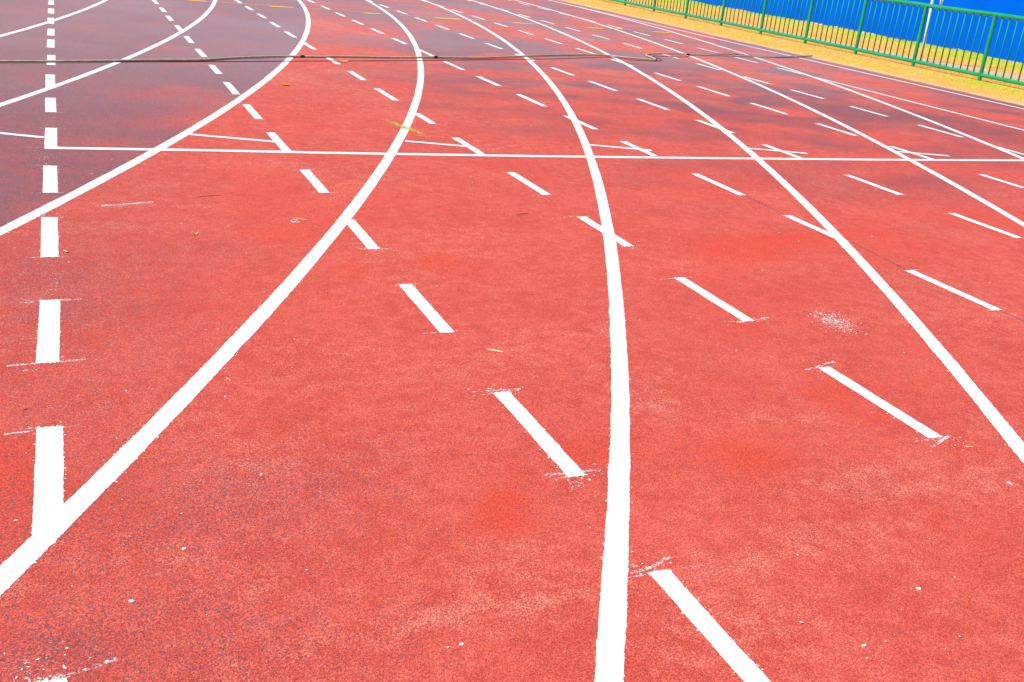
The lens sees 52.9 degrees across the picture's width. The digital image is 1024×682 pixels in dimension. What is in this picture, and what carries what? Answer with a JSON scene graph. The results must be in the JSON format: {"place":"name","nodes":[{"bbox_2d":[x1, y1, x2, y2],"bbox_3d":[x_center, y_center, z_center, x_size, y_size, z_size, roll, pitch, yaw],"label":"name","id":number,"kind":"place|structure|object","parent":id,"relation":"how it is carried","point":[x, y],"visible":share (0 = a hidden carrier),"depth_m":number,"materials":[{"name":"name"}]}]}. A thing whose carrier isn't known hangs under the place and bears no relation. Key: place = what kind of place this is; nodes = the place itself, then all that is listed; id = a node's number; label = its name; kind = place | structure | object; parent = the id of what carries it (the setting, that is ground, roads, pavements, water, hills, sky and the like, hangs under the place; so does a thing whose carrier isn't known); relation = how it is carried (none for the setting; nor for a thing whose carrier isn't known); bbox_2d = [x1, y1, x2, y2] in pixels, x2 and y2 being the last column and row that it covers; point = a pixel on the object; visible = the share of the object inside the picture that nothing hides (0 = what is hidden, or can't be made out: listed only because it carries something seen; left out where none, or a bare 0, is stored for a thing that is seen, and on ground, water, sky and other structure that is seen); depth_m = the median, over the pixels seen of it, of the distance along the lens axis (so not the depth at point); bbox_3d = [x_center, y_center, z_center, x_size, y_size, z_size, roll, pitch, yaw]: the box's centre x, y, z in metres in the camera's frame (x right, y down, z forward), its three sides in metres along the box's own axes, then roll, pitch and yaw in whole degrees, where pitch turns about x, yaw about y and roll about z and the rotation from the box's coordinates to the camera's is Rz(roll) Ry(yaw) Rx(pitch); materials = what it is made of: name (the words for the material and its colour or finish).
{"place":"outdoors","nodes":[
{"label":"outdoors","id":0,"kind":"place"},
{"bbox_2d":[0,0,1023,681],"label":"running track","id":1,"kind":"structure","parent":0,"point":[586,478],"depth_m":3.39,"materials":[{"name":"rubber"}]},
{"bbox_2d":[383,119,426,136],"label":"grass clippings","id":2,"kind":"object","parent":1,"relation":"on","point":[403,126],"depth_m":6.91,"materials":[{"name":"yellow plant"}]},
{"bbox_2d":[0,53,812,62],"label":"hose","id":3,"kind":"object","parent":1,"relation":"on","point":[113,60],"visible":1,"depth_m":10.04,"materials":[{"name":"rubber"}]},
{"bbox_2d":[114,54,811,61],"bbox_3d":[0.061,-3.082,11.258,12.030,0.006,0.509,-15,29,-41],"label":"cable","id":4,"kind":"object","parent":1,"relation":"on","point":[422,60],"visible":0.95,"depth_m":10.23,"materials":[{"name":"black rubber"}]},
{"bbox_2d":[808,309,865,338],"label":"chalk dust","id":5,"kind":"object","parent":1,"relation":"on","point":[827,319],"visible":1,"depth_m":4.02,"materials":[{"name":"white"}]},
{"bbox_2d":[561,0,1023,105],"bbox_3d":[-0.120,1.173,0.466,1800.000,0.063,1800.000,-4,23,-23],"label":"ground","id":6,"kind":"structure","parent":0,"point":[987,94],"depth_m":17.87,"materials":[{"name":"plant"}]},
{"bbox_2d":[611,0,1023,85],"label":"metal fence","id":7,"kind":"object","parent":6,"relation":"on","point":[980,74],"visible":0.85,"depth_m":15.81,"materials":[{"name":"green metal"}]},
{"bbox_2d":[692,0,1023,62],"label":"boundary wall","id":8,"kind":"structure","parent":6,"relation":"on","point":[1013,7],"depth_m":19.95,"materials":[{"name":"blue paint"}]},
{"bbox_2d":[919,0,942,60],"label":"flag pole","id":9,"kind":"object","parent":6,"relation":"on","point":[940,3],"visible":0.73,"depth_m":16.21,"materials":[{"name":"white metal"}]},
{"bbox_2d":[629,1,1023,79],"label":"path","id":10,"kind":"structure","parent":0,"point":[977,70],"depth_m":16.68,"materials":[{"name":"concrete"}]}
]}

